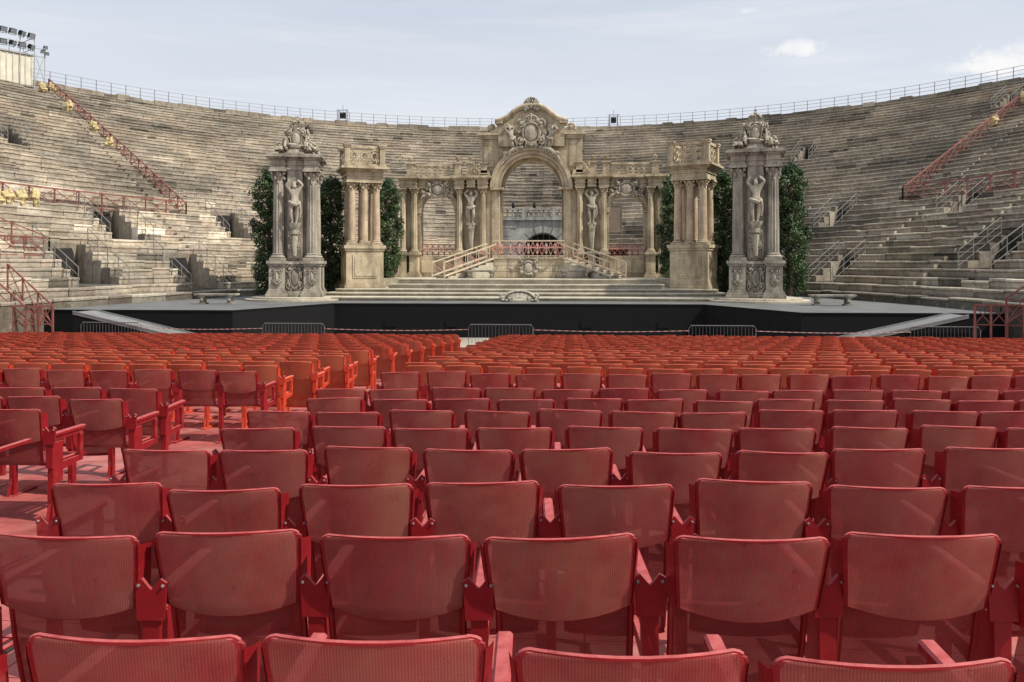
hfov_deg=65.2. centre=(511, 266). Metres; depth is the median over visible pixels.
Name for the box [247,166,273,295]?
leafy tree
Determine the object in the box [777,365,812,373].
auditorium seat
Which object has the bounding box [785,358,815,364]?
auditorium seat
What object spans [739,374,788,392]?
auditorium seat
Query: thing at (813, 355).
auditorium seat
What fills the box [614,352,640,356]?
auditorium seat
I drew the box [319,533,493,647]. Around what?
auditorium seat
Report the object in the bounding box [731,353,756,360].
auditorium seat
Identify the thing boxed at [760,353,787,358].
auditorium seat
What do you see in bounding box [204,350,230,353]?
auditorium seat
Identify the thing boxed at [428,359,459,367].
auditorium seat
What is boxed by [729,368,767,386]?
auditorium seat
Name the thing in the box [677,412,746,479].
auditorium seat
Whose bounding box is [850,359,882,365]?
auditorium seat
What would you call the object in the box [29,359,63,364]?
auditorium seat
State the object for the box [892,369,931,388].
auditorium seat
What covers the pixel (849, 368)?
auditorium seat
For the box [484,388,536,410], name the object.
auditorium seat
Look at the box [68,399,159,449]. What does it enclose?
auditorium seat
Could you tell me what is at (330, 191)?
leafy tree
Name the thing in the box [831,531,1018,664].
auditorium seat
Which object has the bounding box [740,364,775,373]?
auditorium seat
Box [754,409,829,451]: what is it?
auditorium seat
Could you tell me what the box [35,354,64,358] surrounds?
auditorium seat
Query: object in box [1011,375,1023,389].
auditorium seat
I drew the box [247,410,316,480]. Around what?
auditorium seat
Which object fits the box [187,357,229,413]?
auditorium seat
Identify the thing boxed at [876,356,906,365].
auditorium seat
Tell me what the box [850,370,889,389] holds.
auditorium seat
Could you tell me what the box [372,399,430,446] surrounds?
auditorium seat
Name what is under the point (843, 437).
auditorium seat
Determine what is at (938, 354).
auditorium seat
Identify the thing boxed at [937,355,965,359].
auditorium seat
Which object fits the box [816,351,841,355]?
auditorium seat
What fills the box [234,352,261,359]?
auditorium seat
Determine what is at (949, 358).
auditorium seat
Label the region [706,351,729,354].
auditorium seat
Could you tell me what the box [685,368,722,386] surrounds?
auditorium seat
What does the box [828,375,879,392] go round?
auditorium seat
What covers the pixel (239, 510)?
auditorium seat
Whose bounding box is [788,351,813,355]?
auditorium seat
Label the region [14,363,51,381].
auditorium seat
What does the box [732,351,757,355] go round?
auditorium seat
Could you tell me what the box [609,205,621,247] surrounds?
notice board
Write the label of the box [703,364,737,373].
auditorium seat
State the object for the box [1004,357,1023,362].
auditorium seat
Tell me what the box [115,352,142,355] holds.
auditorium seat
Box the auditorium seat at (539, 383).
[515,374,562,398]
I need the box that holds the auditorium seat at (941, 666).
[758,640,1016,681]
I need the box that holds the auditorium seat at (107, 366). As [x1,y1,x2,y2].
[92,363,132,383]
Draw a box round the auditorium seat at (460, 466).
[422,448,520,484]
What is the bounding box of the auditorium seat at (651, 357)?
[629,355,656,359]
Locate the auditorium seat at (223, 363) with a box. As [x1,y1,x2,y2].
[207,361,243,421]
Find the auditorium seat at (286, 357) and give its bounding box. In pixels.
[283,355,313,359]
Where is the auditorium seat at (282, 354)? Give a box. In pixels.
[263,353,289,356]
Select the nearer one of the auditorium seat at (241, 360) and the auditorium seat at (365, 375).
the auditorium seat at (241, 360)
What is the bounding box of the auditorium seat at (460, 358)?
[457,356,486,362]
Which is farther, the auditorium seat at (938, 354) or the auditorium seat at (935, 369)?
the auditorium seat at (938, 354)
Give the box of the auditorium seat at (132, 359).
[122,356,153,363]
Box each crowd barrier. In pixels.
[80,322,140,332]
[262,323,324,333]
[468,324,532,344]
[688,325,755,336]
[910,326,980,337]
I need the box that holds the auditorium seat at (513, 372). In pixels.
[486,366,523,384]
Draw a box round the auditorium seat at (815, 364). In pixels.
[811,362,844,368]
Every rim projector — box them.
[340,111,347,120]
[609,110,617,125]
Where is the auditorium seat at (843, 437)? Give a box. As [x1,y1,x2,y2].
[824,426,908,480]
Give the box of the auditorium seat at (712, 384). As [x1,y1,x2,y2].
[696,374,743,400]
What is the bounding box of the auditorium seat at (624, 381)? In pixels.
[606,374,652,398]
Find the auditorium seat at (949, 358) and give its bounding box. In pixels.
[940,357,969,360]
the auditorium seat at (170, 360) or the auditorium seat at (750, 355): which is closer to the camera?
the auditorium seat at (170, 360)
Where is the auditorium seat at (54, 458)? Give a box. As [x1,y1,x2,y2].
[0,409,86,521]
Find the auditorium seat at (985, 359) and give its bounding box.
[974,357,1002,362]
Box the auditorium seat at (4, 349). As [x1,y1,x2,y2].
[0,348,11,350]
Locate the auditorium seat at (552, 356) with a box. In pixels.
[536,354,563,359]
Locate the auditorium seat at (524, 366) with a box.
[516,363,550,373]
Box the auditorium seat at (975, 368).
[969,366,1006,371]
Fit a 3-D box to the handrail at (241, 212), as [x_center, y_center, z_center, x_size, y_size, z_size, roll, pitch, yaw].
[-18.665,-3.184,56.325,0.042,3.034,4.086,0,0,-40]
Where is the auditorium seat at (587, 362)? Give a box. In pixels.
[565,360,597,366]
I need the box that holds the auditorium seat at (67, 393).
[52,387,124,477]
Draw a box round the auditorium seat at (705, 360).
[685,357,715,364]
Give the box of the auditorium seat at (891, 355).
[877,354,905,357]
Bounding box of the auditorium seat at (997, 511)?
[950,485,1023,636]
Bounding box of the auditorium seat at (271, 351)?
[260,350,286,354]
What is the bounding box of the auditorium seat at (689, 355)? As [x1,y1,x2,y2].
[672,353,698,357]
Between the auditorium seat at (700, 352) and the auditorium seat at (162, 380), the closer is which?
the auditorium seat at (162, 380)
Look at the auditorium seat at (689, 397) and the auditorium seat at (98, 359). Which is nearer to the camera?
the auditorium seat at (689, 397)
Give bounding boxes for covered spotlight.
[0,189,4,203]
[1,188,15,203]
[14,188,28,204]
[29,187,39,206]
[38,82,47,92]
[48,82,56,91]
[64,99,73,111]
[88,120,99,130]
[104,136,113,146]
[988,114,999,126]
[1019,91,1023,102]
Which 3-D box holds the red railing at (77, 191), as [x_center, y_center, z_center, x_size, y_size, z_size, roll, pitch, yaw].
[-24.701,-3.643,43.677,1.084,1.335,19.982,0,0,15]
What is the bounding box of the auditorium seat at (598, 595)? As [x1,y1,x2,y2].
[479,532,665,681]
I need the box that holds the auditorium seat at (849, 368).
[816,365,852,375]
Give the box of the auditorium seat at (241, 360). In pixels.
[221,358,260,410]
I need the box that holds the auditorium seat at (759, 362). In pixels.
[740,361,773,365]
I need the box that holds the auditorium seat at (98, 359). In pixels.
[88,356,120,361]
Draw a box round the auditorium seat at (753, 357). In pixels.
[752,356,780,359]
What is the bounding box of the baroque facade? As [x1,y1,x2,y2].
[390,97,672,277]
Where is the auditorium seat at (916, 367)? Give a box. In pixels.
[891,365,927,374]
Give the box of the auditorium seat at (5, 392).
[0,387,67,477]
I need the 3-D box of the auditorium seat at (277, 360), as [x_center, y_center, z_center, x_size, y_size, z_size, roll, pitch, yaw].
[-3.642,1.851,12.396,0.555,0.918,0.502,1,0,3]
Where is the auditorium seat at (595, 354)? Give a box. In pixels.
[587,352,611,356]
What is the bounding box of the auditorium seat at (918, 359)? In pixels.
[908,356,938,364]
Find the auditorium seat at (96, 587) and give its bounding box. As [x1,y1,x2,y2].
[0,533,173,681]
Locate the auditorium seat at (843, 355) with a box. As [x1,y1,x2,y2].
[820,354,846,357]
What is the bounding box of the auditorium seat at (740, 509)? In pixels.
[689,478,830,634]
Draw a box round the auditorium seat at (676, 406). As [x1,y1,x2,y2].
[623,398,683,427]
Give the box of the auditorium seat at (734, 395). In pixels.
[715,390,769,417]
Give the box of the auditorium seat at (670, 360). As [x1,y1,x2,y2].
[653,358,681,363]
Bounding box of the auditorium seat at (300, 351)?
[288,350,313,354]
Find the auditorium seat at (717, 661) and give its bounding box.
[509,634,748,681]
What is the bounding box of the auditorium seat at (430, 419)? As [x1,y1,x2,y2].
[389,409,464,446]
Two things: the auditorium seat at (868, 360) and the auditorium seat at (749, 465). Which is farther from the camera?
the auditorium seat at (868, 360)
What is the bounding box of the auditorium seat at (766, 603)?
[665,535,843,681]
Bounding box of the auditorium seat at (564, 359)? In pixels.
[555,357,584,362]
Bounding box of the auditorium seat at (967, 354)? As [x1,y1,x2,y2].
[958,353,982,356]
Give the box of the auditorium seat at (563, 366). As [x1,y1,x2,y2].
[551,363,585,373]
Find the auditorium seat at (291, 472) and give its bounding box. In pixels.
[219,449,327,524]
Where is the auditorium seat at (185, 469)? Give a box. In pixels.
[109,449,224,489]
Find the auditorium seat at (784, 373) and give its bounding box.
[768,368,806,387]
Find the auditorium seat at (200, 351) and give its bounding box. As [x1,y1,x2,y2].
[176,350,202,353]
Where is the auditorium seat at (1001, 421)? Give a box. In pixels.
[977,411,1023,447]
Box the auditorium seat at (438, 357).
[426,356,455,361]
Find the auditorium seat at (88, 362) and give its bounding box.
[67,359,98,371]
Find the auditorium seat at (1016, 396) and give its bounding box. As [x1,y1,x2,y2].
[999,390,1023,403]
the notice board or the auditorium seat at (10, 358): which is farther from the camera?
the notice board
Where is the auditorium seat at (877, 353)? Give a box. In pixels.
[873,352,897,355]
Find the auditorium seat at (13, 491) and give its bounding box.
[0,397,36,497]
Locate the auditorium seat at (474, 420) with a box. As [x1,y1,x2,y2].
[464,410,535,449]
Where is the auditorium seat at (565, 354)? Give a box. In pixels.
[558,352,582,356]
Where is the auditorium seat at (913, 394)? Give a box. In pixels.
[886,390,942,406]
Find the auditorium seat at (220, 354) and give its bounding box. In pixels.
[203,352,230,356]
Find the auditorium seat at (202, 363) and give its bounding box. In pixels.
[171,360,217,420]
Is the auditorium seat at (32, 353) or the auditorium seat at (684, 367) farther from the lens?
the auditorium seat at (32, 353)
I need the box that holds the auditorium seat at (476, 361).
[462,359,493,364]
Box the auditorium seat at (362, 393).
[316,388,370,411]
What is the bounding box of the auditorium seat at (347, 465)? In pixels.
[324,446,425,522]
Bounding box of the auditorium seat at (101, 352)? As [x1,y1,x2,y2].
[86,351,114,354]
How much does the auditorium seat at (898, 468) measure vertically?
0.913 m
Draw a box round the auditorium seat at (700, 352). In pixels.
[677,351,702,354]
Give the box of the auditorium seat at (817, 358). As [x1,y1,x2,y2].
[814,356,843,360]
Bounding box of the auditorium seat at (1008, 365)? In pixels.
[992,363,1023,367]
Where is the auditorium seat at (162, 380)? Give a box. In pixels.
[133,369,188,442]
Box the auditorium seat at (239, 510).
[166,487,306,537]
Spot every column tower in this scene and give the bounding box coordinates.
[265,116,326,296]
[726,109,785,298]
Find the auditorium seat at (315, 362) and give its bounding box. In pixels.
[288,358,329,388]
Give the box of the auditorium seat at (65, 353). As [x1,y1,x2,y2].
[58,351,83,356]
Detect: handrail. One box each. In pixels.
[13,117,32,146]
[32,224,78,287]
[76,192,110,238]
[87,228,129,284]
[122,197,153,237]
[153,238,191,290]
[199,240,232,288]
[205,199,229,237]
[236,201,254,232]
[791,140,801,159]
[808,138,819,158]
[808,240,838,281]
[814,195,834,224]
[832,239,865,282]
[835,193,856,223]
[936,176,964,212]
[958,217,1001,268]
[962,172,992,210]
[991,85,1006,106]
[991,224,1023,269]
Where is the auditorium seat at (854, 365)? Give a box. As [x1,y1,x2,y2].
[846,362,880,371]
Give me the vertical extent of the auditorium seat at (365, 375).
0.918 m
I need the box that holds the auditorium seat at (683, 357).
[659,355,687,360]
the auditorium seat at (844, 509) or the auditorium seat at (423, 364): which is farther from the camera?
the auditorium seat at (423, 364)
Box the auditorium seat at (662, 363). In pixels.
[636,360,668,368]
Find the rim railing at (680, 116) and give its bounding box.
[33,65,1023,125]
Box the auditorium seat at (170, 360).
[154,357,197,413]
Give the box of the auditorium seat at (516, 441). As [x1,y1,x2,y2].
[475,427,560,479]
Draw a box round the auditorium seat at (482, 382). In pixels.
[470,373,516,397]
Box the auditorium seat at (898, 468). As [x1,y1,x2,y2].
[826,448,941,487]
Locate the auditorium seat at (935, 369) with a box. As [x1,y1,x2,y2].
[931,366,968,375]
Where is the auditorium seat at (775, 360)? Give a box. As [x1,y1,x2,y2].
[751,358,782,365]
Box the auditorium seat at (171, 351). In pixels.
[148,349,174,353]
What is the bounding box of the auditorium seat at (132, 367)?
[129,364,174,427]
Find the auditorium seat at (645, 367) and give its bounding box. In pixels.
[626,364,660,374]
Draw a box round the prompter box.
[499,290,539,301]
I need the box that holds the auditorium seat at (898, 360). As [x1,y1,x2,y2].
[883,359,914,363]
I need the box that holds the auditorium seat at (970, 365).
[957,363,991,367]
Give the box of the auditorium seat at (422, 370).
[407,365,443,400]
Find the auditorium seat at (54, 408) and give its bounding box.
[6,396,84,483]
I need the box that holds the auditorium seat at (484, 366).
[477,362,511,373]
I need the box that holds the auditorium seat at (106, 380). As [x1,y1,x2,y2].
[89,370,136,398]
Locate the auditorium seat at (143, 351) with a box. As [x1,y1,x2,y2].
[123,349,147,353]
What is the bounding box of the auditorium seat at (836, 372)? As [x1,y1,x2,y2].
[808,369,847,378]
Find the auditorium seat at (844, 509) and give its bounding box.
[819,484,958,583]
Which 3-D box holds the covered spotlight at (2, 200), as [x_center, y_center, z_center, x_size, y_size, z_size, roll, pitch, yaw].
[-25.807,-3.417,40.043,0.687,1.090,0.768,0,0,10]
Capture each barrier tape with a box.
[140,327,261,329]
[324,328,467,330]
[544,330,688,331]
[758,331,903,332]
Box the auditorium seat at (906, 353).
[901,352,925,355]
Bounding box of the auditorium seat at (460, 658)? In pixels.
[261,631,512,681]
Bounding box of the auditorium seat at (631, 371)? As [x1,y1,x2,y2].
[606,368,647,386]
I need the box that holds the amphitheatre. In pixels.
[0,77,1023,337]
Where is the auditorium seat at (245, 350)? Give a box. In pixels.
[234,350,257,351]
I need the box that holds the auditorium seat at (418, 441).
[392,428,476,512]
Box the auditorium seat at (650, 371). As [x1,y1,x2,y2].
[646,368,684,387]
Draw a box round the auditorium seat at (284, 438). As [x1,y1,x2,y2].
[212,427,314,479]
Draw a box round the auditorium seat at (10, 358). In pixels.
[0,356,20,359]
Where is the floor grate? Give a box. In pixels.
[2,633,13,653]
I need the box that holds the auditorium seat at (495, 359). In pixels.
[490,356,519,362]
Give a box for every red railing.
[0,181,186,214]
[0,217,49,250]
[0,234,49,258]
[0,283,32,331]
[7,264,53,331]
[12,305,53,331]
[48,78,186,212]
[902,91,1023,198]
[902,169,1023,199]
[974,304,1023,338]
[1005,286,1023,338]
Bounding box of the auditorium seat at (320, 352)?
[317,351,341,354]
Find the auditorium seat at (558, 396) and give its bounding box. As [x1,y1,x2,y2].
[541,389,593,408]
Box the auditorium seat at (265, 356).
[253,355,285,407]
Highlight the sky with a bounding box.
[0,0,1023,126]
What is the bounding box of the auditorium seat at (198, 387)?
[178,370,228,443]
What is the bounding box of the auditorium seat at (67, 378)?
[46,370,91,389]
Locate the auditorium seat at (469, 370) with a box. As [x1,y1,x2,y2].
[446,365,482,384]
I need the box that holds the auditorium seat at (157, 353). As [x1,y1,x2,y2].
[144,352,169,356]
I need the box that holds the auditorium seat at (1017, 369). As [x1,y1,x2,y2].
[1007,366,1023,377]
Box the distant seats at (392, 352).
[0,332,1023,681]
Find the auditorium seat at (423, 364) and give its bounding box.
[404,362,438,371]
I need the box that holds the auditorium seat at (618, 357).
[597,355,625,360]
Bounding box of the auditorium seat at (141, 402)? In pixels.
[108,388,184,453]
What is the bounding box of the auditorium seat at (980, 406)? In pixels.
[951,400,1015,413]
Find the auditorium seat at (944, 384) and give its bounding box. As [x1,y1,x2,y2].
[924,376,973,399]
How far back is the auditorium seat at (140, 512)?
3.27 m
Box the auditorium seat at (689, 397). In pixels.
[655,389,707,412]
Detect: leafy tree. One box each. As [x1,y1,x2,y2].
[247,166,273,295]
[320,174,344,291]
[380,177,406,277]
[653,174,673,277]
[713,170,732,292]
[779,160,814,296]
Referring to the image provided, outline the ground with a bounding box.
[459,338,488,346]
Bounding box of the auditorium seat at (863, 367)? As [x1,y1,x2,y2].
[855,365,891,374]
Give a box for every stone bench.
[194,293,239,303]
[463,270,497,277]
[558,270,591,278]
[808,294,856,305]
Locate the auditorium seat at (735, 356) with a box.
[720,355,748,360]
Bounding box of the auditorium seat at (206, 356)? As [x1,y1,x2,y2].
[191,355,220,360]
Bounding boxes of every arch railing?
[421,244,454,255]
[609,244,643,255]
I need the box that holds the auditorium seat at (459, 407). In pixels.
[432,398,491,427]
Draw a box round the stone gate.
[503,202,561,256]
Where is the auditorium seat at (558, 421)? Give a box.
[535,408,602,448]
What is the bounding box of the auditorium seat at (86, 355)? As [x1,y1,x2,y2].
[67,353,96,359]
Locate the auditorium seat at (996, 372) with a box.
[975,369,1013,377]
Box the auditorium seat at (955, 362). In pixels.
[951,359,983,365]
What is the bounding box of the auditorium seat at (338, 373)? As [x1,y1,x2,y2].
[316,355,353,388]
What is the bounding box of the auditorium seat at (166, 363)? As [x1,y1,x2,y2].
[136,360,174,419]
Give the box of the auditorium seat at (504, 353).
[500,352,525,355]
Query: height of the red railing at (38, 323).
1.728 m
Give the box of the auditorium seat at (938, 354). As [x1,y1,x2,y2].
[930,352,954,356]
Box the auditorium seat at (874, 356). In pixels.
[848,354,876,358]
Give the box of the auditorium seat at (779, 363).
[776,361,809,367]
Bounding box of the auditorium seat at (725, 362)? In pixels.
[706,361,738,364]
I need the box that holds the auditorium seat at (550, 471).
[518,447,627,516]
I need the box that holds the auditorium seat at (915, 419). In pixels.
[905,410,978,448]
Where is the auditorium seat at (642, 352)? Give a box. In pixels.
[622,351,646,354]
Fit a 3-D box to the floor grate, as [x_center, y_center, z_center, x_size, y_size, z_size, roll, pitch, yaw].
[-2.723,1.731,3.610,0.940,0.018,0.380,0,-3,4]
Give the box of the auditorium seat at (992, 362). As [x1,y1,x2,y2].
[985,360,1018,364]
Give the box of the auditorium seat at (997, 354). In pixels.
[986,353,1013,356]
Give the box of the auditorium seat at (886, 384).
[876,374,924,407]
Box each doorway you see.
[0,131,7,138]
[53,248,73,276]
[93,212,110,231]
[169,258,187,281]
[214,215,229,231]
[840,209,850,220]
[847,258,857,267]
[1012,239,1023,250]
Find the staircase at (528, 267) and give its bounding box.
[431,240,626,278]
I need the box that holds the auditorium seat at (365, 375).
[344,350,376,388]
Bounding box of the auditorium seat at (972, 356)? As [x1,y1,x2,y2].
[970,355,996,358]
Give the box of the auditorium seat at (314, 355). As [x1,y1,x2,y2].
[293,353,318,357]
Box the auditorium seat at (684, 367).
[663,364,698,372]
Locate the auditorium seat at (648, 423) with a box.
[608,411,676,451]
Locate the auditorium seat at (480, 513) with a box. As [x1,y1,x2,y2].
[423,480,560,634]
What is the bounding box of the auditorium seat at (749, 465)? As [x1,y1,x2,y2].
[730,450,837,525]
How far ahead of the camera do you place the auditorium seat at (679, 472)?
3.99 m
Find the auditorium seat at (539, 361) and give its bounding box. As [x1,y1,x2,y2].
[532,359,563,367]
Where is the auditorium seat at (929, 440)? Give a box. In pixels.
[912,425,997,479]
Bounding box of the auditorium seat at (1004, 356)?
[999,355,1023,359]
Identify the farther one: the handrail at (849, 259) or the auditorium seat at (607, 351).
the handrail at (849, 259)
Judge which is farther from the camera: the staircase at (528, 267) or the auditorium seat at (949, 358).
the staircase at (528, 267)
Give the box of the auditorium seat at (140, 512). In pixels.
[36,482,173,587]
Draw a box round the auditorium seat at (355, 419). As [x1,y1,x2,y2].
[315,412,391,446]
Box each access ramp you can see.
[72,309,193,333]
[836,312,968,338]
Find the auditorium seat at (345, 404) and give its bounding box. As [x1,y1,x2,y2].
[306,397,364,448]
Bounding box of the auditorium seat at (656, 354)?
[644,352,670,357]
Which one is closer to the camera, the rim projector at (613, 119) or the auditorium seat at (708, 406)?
the auditorium seat at (708, 406)
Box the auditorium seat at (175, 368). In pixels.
[168,364,216,429]
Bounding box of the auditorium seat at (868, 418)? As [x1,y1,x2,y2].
[827,409,908,448]
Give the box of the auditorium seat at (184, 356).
[159,354,188,359]
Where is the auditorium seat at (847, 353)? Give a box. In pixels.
[845,352,869,356]
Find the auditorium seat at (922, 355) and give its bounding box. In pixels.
[906,354,934,358]
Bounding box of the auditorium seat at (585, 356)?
[567,354,594,359]
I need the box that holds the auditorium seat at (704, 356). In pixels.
[690,355,718,360]
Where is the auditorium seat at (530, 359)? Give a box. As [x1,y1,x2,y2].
[522,357,551,363]
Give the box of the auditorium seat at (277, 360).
[256,357,295,410]
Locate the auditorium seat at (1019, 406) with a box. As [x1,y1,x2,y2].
[1015,400,1023,410]
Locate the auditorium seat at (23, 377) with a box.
[3,368,52,395]
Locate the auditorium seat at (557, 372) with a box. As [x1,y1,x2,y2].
[525,367,562,385]
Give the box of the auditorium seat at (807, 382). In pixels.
[786,374,830,402]
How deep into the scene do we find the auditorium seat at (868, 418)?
5.59 m
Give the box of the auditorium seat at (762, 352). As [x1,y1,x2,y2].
[759,351,785,355]
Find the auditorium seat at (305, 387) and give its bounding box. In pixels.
[280,361,324,407]
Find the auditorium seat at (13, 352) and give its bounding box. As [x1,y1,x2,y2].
[0,351,27,354]
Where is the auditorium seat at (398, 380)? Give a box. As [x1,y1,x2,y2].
[376,372,429,401]
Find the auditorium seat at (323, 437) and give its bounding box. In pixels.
[311,426,389,481]
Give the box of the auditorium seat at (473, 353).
[470,352,496,355]
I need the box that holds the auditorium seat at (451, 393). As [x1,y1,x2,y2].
[430,387,482,409]
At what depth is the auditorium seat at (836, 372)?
10.17 m
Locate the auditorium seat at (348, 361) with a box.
[323,353,357,388]
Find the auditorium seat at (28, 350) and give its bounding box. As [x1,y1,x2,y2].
[12,348,38,353]
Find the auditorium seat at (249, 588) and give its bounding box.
[153,529,330,681]
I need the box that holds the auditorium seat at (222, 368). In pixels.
[206,365,247,427]
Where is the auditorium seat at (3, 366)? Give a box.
[0,363,12,382]
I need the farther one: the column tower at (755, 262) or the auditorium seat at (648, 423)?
the column tower at (755, 262)
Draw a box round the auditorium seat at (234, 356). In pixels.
[221,355,252,407]
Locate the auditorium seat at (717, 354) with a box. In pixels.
[702,353,727,357]
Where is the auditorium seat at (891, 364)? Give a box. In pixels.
[883,362,916,367]
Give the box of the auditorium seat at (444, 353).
[442,352,468,355]
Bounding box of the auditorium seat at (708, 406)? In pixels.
[693,400,753,427]
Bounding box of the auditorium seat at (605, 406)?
[563,398,623,426]
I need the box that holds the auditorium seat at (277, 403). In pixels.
[243,361,281,410]
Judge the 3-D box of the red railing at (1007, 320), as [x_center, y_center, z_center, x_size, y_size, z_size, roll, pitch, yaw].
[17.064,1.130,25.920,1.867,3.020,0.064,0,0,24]
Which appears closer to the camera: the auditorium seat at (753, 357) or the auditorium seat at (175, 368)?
the auditorium seat at (175, 368)
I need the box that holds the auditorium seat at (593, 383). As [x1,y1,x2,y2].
[561,373,607,397]
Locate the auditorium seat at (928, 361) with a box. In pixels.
[918,360,950,364]
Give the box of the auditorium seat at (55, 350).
[39,349,65,353]
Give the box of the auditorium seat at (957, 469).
[934,447,1023,524]
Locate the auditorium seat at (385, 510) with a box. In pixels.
[299,483,434,582]
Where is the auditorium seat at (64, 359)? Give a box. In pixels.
[55,357,86,362]
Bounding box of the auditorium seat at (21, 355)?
[4,353,34,357]
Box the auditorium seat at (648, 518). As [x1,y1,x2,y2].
[554,484,694,654]
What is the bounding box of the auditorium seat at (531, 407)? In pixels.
[496,399,555,425]
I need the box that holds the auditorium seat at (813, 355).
[789,353,816,358]
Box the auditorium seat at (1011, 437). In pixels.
[997,427,1023,447]
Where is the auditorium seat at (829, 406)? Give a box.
[822,400,884,433]
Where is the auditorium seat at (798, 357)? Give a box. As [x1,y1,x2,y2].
[782,355,811,360]
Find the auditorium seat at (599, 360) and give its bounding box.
[586,357,615,363]
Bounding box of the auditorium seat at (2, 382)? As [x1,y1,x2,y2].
[0,372,8,386]
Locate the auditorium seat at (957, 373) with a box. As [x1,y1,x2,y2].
[934,369,974,377]
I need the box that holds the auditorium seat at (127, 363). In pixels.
[99,360,133,371]
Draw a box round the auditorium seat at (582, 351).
[567,350,592,353]
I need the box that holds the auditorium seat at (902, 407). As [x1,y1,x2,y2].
[888,398,951,427]
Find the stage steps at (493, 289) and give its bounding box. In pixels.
[244,277,810,303]
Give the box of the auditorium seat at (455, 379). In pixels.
[426,371,471,400]
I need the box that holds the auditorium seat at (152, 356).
[127,354,157,358]
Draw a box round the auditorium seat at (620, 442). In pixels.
[564,425,652,477]
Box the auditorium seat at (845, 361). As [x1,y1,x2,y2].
[816,359,847,364]
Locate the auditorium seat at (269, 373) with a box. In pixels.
[243,365,293,410]
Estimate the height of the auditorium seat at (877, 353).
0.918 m
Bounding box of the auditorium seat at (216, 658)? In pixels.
[24,632,327,681]
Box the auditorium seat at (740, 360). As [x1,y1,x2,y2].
[717,358,747,367]
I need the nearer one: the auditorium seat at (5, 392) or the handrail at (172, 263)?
the auditorium seat at (5, 392)
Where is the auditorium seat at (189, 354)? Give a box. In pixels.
[175,352,202,357]
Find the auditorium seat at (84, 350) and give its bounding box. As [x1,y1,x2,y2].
[68,349,91,352]
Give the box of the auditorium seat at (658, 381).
[650,373,696,398]
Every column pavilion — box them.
[335,143,389,287]
[663,138,723,290]
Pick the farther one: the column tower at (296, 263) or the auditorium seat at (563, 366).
the column tower at (296, 263)
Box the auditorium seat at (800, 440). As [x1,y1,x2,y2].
[734,427,826,517]
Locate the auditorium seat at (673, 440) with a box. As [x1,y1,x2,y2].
[652,427,739,479]
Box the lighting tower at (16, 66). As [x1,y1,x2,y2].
[0,25,48,88]
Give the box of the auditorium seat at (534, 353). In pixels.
[529,352,554,356]
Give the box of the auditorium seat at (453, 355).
[446,353,472,358]
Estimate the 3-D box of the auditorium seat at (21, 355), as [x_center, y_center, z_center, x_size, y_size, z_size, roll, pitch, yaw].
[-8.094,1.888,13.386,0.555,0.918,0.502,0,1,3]
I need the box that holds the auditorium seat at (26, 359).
[21,356,53,361]
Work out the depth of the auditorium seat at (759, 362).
11.84 m
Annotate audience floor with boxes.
[0,379,1017,681]
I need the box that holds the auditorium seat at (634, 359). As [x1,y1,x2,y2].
[620,357,649,363]
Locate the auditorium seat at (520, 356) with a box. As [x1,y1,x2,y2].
[506,354,533,359]
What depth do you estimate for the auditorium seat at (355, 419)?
5.67 m
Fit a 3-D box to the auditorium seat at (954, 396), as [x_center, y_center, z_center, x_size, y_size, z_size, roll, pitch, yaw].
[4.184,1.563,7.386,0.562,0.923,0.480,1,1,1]
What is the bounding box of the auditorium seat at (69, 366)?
[51,363,90,382]
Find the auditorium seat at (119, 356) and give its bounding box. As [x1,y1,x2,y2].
[97,354,126,360]
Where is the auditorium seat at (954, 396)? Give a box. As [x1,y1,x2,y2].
[943,390,999,403]
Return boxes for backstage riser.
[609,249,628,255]
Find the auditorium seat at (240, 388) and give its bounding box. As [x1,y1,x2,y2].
[218,371,275,410]
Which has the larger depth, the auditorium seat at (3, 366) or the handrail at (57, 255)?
the handrail at (57, 255)
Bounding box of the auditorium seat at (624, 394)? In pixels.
[597,388,650,410]
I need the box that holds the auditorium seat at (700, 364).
[671,360,703,368]
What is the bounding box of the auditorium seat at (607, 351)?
[595,350,619,354]
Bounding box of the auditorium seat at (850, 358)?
[844,356,873,363]
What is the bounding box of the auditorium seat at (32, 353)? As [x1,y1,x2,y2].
[29,351,56,355]
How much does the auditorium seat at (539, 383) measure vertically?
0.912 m
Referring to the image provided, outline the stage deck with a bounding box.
[44,295,1004,337]
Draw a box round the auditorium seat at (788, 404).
[753,399,822,451]
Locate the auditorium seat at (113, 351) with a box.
[93,349,119,352]
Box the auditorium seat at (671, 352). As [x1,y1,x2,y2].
[650,351,673,354]
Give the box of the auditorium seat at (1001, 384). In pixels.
[968,375,1017,393]
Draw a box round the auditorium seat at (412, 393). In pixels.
[368,388,431,411]
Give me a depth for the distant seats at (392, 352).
19.05 m
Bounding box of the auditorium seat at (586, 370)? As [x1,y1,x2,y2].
[565,367,605,386]
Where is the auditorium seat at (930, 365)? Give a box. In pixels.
[920,362,952,369]
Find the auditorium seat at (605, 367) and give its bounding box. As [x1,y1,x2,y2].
[588,364,623,378]
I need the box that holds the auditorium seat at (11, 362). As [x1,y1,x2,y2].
[0,360,28,367]
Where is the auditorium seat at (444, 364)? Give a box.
[442,362,476,370]
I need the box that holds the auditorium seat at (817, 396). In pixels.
[769,390,823,409]
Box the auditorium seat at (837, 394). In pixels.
[829,389,887,409]
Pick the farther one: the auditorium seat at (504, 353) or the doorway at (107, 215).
the doorway at (107, 215)
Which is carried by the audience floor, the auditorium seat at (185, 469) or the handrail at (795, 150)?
the auditorium seat at (185, 469)
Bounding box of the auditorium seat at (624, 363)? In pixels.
[601,360,633,367]
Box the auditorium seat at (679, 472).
[625,451,733,521]
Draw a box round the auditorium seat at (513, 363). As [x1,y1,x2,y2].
[497,360,528,366]
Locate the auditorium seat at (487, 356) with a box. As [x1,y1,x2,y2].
[475,354,502,358]

